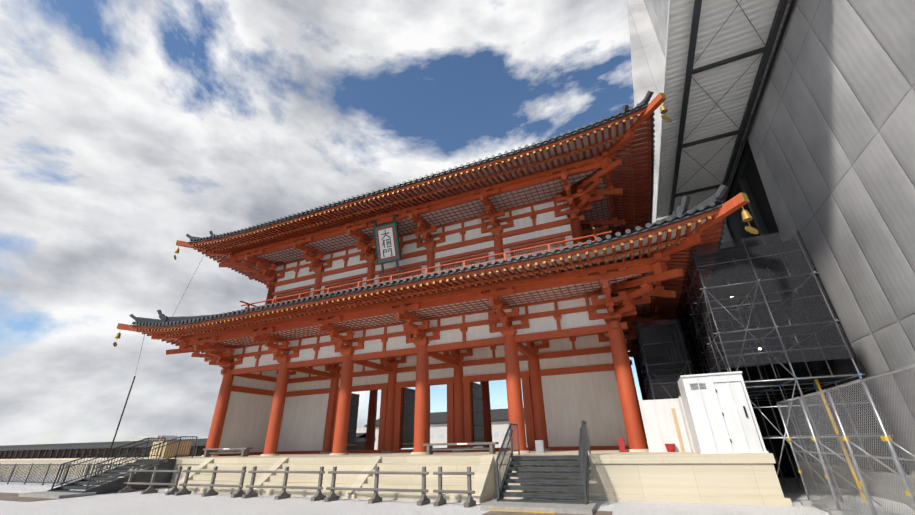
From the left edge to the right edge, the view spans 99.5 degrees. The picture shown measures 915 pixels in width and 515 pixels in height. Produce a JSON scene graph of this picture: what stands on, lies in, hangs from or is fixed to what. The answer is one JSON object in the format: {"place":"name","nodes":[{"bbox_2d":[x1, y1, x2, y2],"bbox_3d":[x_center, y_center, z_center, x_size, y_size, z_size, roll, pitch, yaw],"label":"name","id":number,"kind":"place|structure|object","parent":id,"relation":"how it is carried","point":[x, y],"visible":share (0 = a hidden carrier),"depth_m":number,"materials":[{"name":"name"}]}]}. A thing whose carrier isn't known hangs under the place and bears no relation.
{"place":"outdoors","nodes":[
{"label":"outdoors","id":0,"kind":"place"},
{"bbox_2d":[149,441,191,457],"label":"crates","id":1,"kind":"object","parent":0,"point":[179,449],"depth_m":23.88,"materials":[{"name":"beige wood"}]},
{"bbox_2d":[129,428,365,440],"bbox_3d":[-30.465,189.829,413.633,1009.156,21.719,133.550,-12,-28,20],"label":"distant town blocks","id":2,"kind":"structure","parent":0,"point":[358,430],"depth_m":526.10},
{"bbox_2d":[0,0,641,445],"label":"sky","id":3,"kind":"structure","parent":0,"point":[129,129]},
{"bbox_2d":[378,227,394,258],"bbox_3d":[-4.547,-0.926,24.862,1.046,1.770,0.607,-12,-28,20],"label":"sign panel","id":4,"kind":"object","parent":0,"point":[390,234],"depth_m":24.84,"materials":[{"name":"white wood"}]},
{"bbox_2d":[176,93,664,288],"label":"gate","id":5,"kind":"structure","parent":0,"point":[579,202],"depth_m":24.29,"materials":[{"name":"red wood"}]},
{"bbox_2d":[371,214,401,273],"bbox_3d":[-4.510,-0.831,24.915,2.056,3.417,1.194,-12,-28,20],"label":"plaque frame and strokes","id":6,"kind":"object","parent":5,"relation":"attached to","point":[388,242],"visible":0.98,"depth_m":24.82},
{"bbox_2d":[376,225,396,260],"bbox_3d":[-4.540,-0.924,24.882,1.297,2.011,0.692,-12,-28,20],"label":"sign inner border","id":7,"kind":"object","parent":6,"relation":"attached to","point":[392,226],"visible":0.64,"depth_m":24.82,"materials":[{"name":"wood"}]},
{"bbox_2d":[375,223,398,262],"bbox_3d":[-4.533,-0.921,24.896,1.546,2.250,0.780,-12,-28,20],"label":"sign frame","id":8,"kind":"object","parent":6,"relation":"attached to","point":[397,257],"visible":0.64,"depth_m":24.82,"materials":[{"name":"teal wood"}]},
{"bbox_2d":[186,91,654,242],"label":"upper roof tiles","id":9,"kind":"object","parent":5,"relation":"on","point":[626,110],"visible":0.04,"depth_m":21.36,"materials":[{"name":"grey tile"}]},
{"bbox_2d":[193,114,650,284],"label":"upper roof eaves","id":10,"kind":"object","parent":5,"relation":"attached to","point":[640,209],"visible":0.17,"depth_m":23.44,"materials":[{"name":"red wood"}]},
{"bbox_2d":[174,92,671,278],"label":"gate gilt fittings","id":11,"kind":"object","parent":5,"relation":"attached to","point":[663,109],"visible":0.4,"depth_m":21.43,"materials":[{"name":"gold metal"}]},
{"bbox_2d":[273,224,573,300],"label":"upper wall","id":12,"kind":"structure","parent":5,"relation":"attached to","point":[522,237],"depth_m":24.70,"materials":[{"name":"white paint"}]},
{"bbox_2d":[238,168,612,270],"bbox_3d":[-2.388,-0.010,30.045,27.141,0.038,11.642,-12,-28,20],"label":"gate upper eave lattice","id":13,"kind":"object","parent":5,"relation":"attached to","point":[557,193],"visible":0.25,"depth_m":24.69,"materials":[{"name":"wood"}]},
{"bbox_2d":[241,230,610,308],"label":"railing","id":14,"kind":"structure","parent":5,"relation":"attached to","point":[299,294],"depth_m":24.41,"materials":[{"name":"red wood"}]},
{"bbox_2d":[239,216,611,306],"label":"gate column bands","id":15,"kind":"object","parent":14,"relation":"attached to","point":[433,249],"visible":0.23,"depth_m":25.20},
{"bbox_2d":[202,111,650,280],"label":"gate upper soffit boards","id":16,"kind":"object","parent":5,"relation":"attached to","point":[585,140],"visible":0.19,"depth_m":22.85,"materials":[{"name":"red wood"}]},
{"bbox_2d":[265,215,594,304],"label":"upper columns","id":17,"kind":"structure","parent":5,"relation":"attached to","point":[575,225],"depth_m":24.78,"materials":[{"name":"red wood"}]},
{"bbox_2d":[218,290,628,451],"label":"wall","id":18,"kind":"structure","parent":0,"point":[573,401],"depth_m":24.85,"materials":[{"name":"white paint"}]},
{"bbox_2d":[346,378,527,448],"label":"doors","id":19,"kind":"structure","parent":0,"point":[407,435],"depth_m":26.03,"materials":[{"name":"black wood"}]},
{"bbox_2d":[347,385,526,445],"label":"door fittings","id":20,"kind":"object","parent":19,"relation":"attached to","point":[412,428],"visible":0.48,"depth_m":25.75,"materials":[{"name":"metal"}]},
{"bbox_2d":[366,420,526,449],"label":"hall walls","id":21,"kind":"structure","parent":0,"point":[499,426],"depth_m":80.90,"materials":[{"name":"white paint"}]},
{"bbox_2d":[364,408,524,426],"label":"hall roof","id":22,"kind":"structure","parent":21,"relation":"on","point":[440,417],"depth_m":84.43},
{"bbox_2d":[374,432,527,449],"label":"background hall windows","id":23,"kind":"structure","parent":21,"relation":"in","point":[441,435],"depth_m":80.43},
{"bbox_2d":[0,475,914,514],"bbox_3d":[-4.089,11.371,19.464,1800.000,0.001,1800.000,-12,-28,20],"label":"gravel ground","id":24,"kind":"structure","parent":0,"point":[137,502],"depth_m":12.37,"materials":[{"name":"grey gravel"}]},
{"bbox_2d":[18,491,95,498],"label":"ground slab","id":25,"kind":"structure","parent":24,"relation":"on","point":[50,494],"depth_m":16.58,"materials":[{"name":"white concrete"}]},
{"bbox_2d":[0,463,120,485],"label":"bar fence","id":26,"kind":"object","parent":24,"relation":"on","point":[31,475],"visible":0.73,"depth_m":23.08,"materials":[{"name":"metal"}]},
{"bbox_2d":[0,457,147,460],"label":"wall ledge","id":27,"kind":"object","parent":24,"relation":"on","point":[64,458],"visible":0.22,"depth_m":79.86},
{"bbox_2d":[48,436,197,493],"bbox_3d":[-16.603,10.429,19.569,2.756,2.486,4.627,-12,-28,20],"label":"ramp railing","id":28,"kind":"object","parent":24,"relation":"on","point":[115,484],"visible":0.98,"depth_m":18.94,"materials":[{"name":"metal"}]},
{"bbox_2d":[0,442,365,458],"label":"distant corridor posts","id":29,"kind":"object","parent":24,"relation":"on","point":[75,453],"visible":0.38,"depth_m":82.09,"materials":[{"name":"brown wood"}]},
{"bbox_2d":[0,433,375,450],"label":"distant corridor roof","id":30,"kind":"structure","parent":29,"relation":"on","point":[360,437],"depth_m":78.98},
{"bbox_2d":[118,466,475,507],"bbox_3d":[-7.413,8.711,15.020,17.360,1.062,0.622,-12,-28,20],"label":"barrier fence","id":31,"kind":"object","parent":24,"relation":"on","point":[333,496],"visible":1,"depth_m":14.23,"materials":[{"name":"grey metal"}]},
{"bbox_2d":[0,492,612,514],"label":"paved paths","id":32,"kind":"structure","parent":24,"relation":"on","point":[9,497],"depth_m":10.77,"materials":[{"name":"beige stone"}]},
{"bbox_2d":[491,510,554,513],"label":"tactile strip","id":33,"kind":"object","parent":32,"relation":"on","point":[524,511],"visible":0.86,"depth_m":10.60,"materials":[{"name":"yellow plastic"}]},
{"bbox_2d":[0,449,792,505],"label":"platform stone","id":34,"kind":"object","parent":24,"relation":"on","point":[699,478],"visible":0.77,"depth_m":13.54,"materials":[{"name":"beige stone"}]},
{"bbox_2d":[107,250,206,457],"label":"cable","id":35,"kind":"object","parent":34,"relation":"on","point":[130,391],"visible":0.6,"depth_m":41.29,"materials":[{"name":"black paint"}]},
{"bbox_2d":[155,436,163,457],"bbox_3d":[-17.639,11.195,22.880,0.598,1.197,0.086,-12,-28,20],"label":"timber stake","id":36,"kind":"object","parent":34,"relation":"on","point":[160,441],"visible":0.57,"depth_m":22.89,"materials":[{"name":"beige wood"}]},
{"bbox_2d":[203,447,252,456],"bbox_3d":[-13.653,11.516,22.875,3.595,0.464,0.420,-12,-28,20],"label":"bench","id":37,"kind":"object","parent":34,"relation":"on","point":[209,452],"visible":1,"depth_m":22.83,"materials":[{"name":"wood"}]},
{"bbox_2d":[201,449,648,456],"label":"column bases","id":38,"kind":"object","parent":34,"relation":"on","point":[528,451],"visible":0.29,"depth_m":20.59,"materials":[{"name":"beige stone"}]},
{"bbox_2d":[204,322,648,454],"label":"columns","id":39,"kind":"structure","parent":34,"relation":"on","point":[633,422],"depth_m":22.09,"materials":[{"name":"wood"}]},
{"bbox_2d":[117,193,747,381],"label":"gate","id":40,"kind":"structure","parent":39,"relation":"on","point":[625,299],"depth_m":20.11,"materials":[{"name":"wood"}]},
{"bbox_2d":[191,272,654,354],"bbox_3d":[-2.261,6.025,27.137,29.142,0.037,14.142,-12,-28,20],"label":"gate lower eave lattice","id":41,"kind":"object","parent":40,"relation":"attached to","point":[355,324],"visible":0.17,"depth_m":20.80,"materials":[{"name":"wood"}]},
{"bbox_2d":[129,184,728,326],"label":"lower roof tiles","id":42,"kind":"object","parent":40,"relation":"on","point":[682,212],"visible":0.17,"depth_m":16.77,"materials":[{"name":"grey tile"}]},
{"bbox_2d":[136,216,723,353],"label":"lower roof eaves","id":43,"kind":"object","parent":40,"relation":"on","point":[667,308],"visible":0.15,"depth_m":18.60,"materials":[{"name":"wood"}]},
{"bbox_2d":[139,212,717,354],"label":"gate soffit boards","id":44,"kind":"object","parent":43,"relation":"on","point":[617,248],"visible":0.12,"depth_m":18.42,"materials":[{"name":"red wood"}]},
{"bbox_2d":[113,192,757,358],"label":"gate lower gilt fittings","id":45,"kind":"object","parent":40,"relation":"attached to","point":[746,216],"visible":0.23,"depth_m":16.70,"materials":[{"name":"gold metal"}]},
{"bbox_2d":[217,330,637,455],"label":"timber beams","id":46,"kind":"structure","parent":34,"relation":"on","point":[456,356],"depth_m":24.87,"materials":[{"name":"wood"}]},
{"bbox_2d":[423,442,498,454],"bbox_3d":[0.115,8.700,17.635,3.596,0.463,0.419,-12,-28,20],"label":"bench","id":47,"kind":"object","parent":34,"relation":"on","point":[430,449],"visible":0.98,"depth_m":17.49,"materials":[{"name":"wood"}]},
{"bbox_2d":[535,440,544,452],"bbox_3d":[3.539,8.127,16.633,0.335,0.499,0.197,-12,-28,20],"label":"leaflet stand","id":48,"kind":"object","parent":34,"relation":"on","point":[539,445],"visible":0.93,"depth_m":16.55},
{"bbox_2d":[637,332,691,399],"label":"scaffold pipes","id":49,"kind":"object","parent":34,"relation":"on","point":[647,387],"visible":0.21,"depth_m":20.54,"materials":[{"name":"silver metal"}]},
{"bbox_2d":[636,318,692,398],"bbox_3d":[9.080,4.363,16.898,1.720,3.300,0.001,-12,-28,20],"label":"scaffold net","id":50,"kind":"object","parent":49,"relation":"attached to","point":[665,355],"visible":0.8,"depth_m":16.93,"materials":[{"name":"black fabric"}]},
{"bbox_2d":[638,320,693,399],"bbox_3d":[10.984,7.063,20.280,1.720,5.300,9.120,-12,-28,20],"label":"blackout sheet","id":51,"kind":"object","parent":49,"relation":"attached to","point":[687,354],"visible":0.07,"depth_m":17.46,"materials":[{"name":"black fabric"}]},
{"bbox_2d":[665,444,674,451],"bbox_3d":[7.894,7.052,14.341,0.351,0.280,0.360,-12,-28,20],"label":"fire bucket","id":52,"kind":"object","parent":34,"relation":"on","point":[670,447],"visible":1,"depth_m":14.23,"materials":[{"name":"red plastic"}]},
{"bbox_2d":[671,408,684,451],"bbox_3d":[8.400,6.538,14.702,0.190,1.499,0.299,-12,-28,20],"label":"timber prop","id":53,"kind":"object","parent":34,"relation":"on","point":[678,430],"visible":0.46,"depth_m":14.59,"materials":[{"name":"beige wood"}]},
{"bbox_2d":[639,371,768,453],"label":"white booth panels","id":54,"kind":"object","parent":34,"relation":"on","point":[706,426],"visible":1,"depth_m":12.44,"materials":[{"name":"white metal"}]},
{"bbox_2d":[690,381,762,448],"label":"fittings","id":55,"kind":"object","parent":54,"relation":"attached to","point":[743,406],"visible":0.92,"depth_m":12.04,"materials":[{"name":"black metal"}]},
{"bbox_2d":[480,499,596,514],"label":"paving slab","id":56,"kind":"structure","parent":24,"relation":"on","point":[587,509],"depth_m":10.73,"materials":[{"name":"beige stone"}]},
{"bbox_2d":[496,420,590,504],"bbox_3d":[2.960,6.822,12.951,2.648,2.477,2.943,-12,-28,20],"label":"metal stair","id":57,"kind":"object","parent":24,"relation":"on","point":[583,462],"visible":1,"depth_m":12.38,"materials":[{"name":"metal"}]},
{"bbox_2d":[627,0,747,241],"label":"building wall","id":58,"kind":"structure","parent":24,"relation":"on","point":[648,61],"depth_m":36.21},
{"bbox_2d":[669,0,787,215],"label":"steel roof frame","id":59,"kind":"object","parent":58,"relation":"attached to","point":[766,50],"visible":0.92,"depth_m":18.38,"materials":[{"name":"black metal"}]},
{"bbox_2d":[656,0,671,218],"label":"fascia","id":60,"kind":"structure","parent":59,"relation":"attached to","point":[667,43],"depth_m":18.39,"materials":[{"name":"white metal"}]},
{"bbox_2d":[657,0,789,217],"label":"roof panel","id":61,"kind":"object","parent":59,"relation":"attached to","point":[736,34],"visible":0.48,"depth_m":18.71,"materials":[{"name":"grey metal"}]},
{"bbox_2d":[723,0,794,203],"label":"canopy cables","id":62,"kind":"object","parent":59,"relation":"hanging from","point":[771,64],"visible":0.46,"depth_m":18.19,"materials":[{"name":"black paint"}]},
{"bbox_2d":[726,142,768,240],"bbox_3d":[44.787,0.832,19.308,50.998,17.001,30.196,-12,-28,20],"label":"wall opening","id":63,"kind":"object","parent":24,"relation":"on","point":[739,182],"visible":0.06,"depth_m":23.59,"materials":[{"name":"black"}]},
{"bbox_2d":[634,0,914,470],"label":"enclosure sheet walls","id":64,"kind":"structure","parent":24,"relation":"on","point":[831,138],"depth_m":13.71,"materials":[{"name":"grey metal"}]},
{"bbox_2d":[684,271,905,502],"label":"scaffold pipes","id":65,"kind":"object","parent":24,"relation":"on","point":[798,388],"visible":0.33,"depth_m":13.52,"materials":[{"name":"silver metal"}]},
{"bbox_2d":[675,230,854,388],"bbox_3d":[12.578,3.160,17.435,3.420,4.600,9.120,-12,-28,20],"label":"scaffold net","id":66,"kind":"object","parent":65,"relation":"attached to","point":[785,294],"visible":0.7,"depth_m":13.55,"materials":[{"name":"black fabric"}]},
{"bbox_2d":[754,373,861,400],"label":"scaffold clamps","id":67,"kind":"object","parent":65,"relation":"attached to","point":[814,386],"visible":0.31,"depth_m":14.85,"materials":[{"name":"silver metal"}]},
{"bbox_2d":[744,374,881,436],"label":"scaffold planks","id":68,"kind":"object","parent":65,"relation":"on","point":[767,383],"visible":0.12,"depth_m":13.10,"materials":[{"name":"grey metal"}]},
{"bbox_2d":[749,230,909,477],"bbox_3d":[12.694,4.928,16.617,3.420,8.500,9.120,-12,-28,20],"label":"scaffold blackout sheet","id":69,"kind":"object","parent":65,"relation":"attached to","point":[847,367],"visible":0.07,"depth_m":15.22,"materials":[{"name":"grey fabric"}]},
{"bbox_2d":[799,500,857,514],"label":"fence foot blocks","id":70,"kind":"structure","parent":24,"relation":"on","point":[806,503],"depth_m":9.25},
{"bbox_2d":[814,379,866,500],"bbox_3d":[11.807,5.544,11.981,0.086,3.400,0.090,-12,-28,20],"label":"yellow pole","id":71,"kind":"object","parent":24,"relation":"on","point":[834,423],"visible":0.53,"depth_m":11.96,"materials":[{"name":"plastic"}]},
{"bbox_2d":[777,363,914,514],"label":"fence frames","id":72,"kind":"structure","parent":24,"relation":"on","point":[889,445],"depth_m":8.02,"materials":[{"name":"silver metal"}]},
{"bbox_2d":[778,368,914,514],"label":"chain-link fence wires","id":73,"kind":"object","parent":72,"relation":"attached to","point":[787,415],"visible":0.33,"depth_m":7.89,"materials":[{"name":"grey metal"}]},
{"bbox_2d":[787,436,913,495],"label":"pipe clamps","id":74,"kind":"object","parent":72,"relation":"attached to","point":[883,438],"visible":0.75,"depth_m":8.23,"materials":[{"name":"yellow metal"}]},
{"bbox_2d":[792,461,914,505],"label":"enclosure rail foundation","id":75,"kind":"object","parent":24,"relation":"on","point":[870,483],"visible":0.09,"depth_m":12.28,"materials":[{"name":"grey metal"}]},
{"bbox_2d":[618,438,626,451],"bbox_3d":[6.608,7.532,15.570,0.294,0.526,0.248,-12,-28,20],"label":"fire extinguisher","id":76,"kind":"object","parent":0,"point":[621,444],"visible":1,"depth_m":15.51,"materials":[{"name":"red metal"}]},
{"bbox_2d":[630,157,778,399],"bbox_3d":[18.306,6.907,30.758,8.500,17.000,29.000,-12,-28,20],"label":"black enclosure net","id":77,"kind":"object","parent":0,"point":[737,225],"depth_m":23.68,"materials":[{"name":"black fabric"}]}
]}

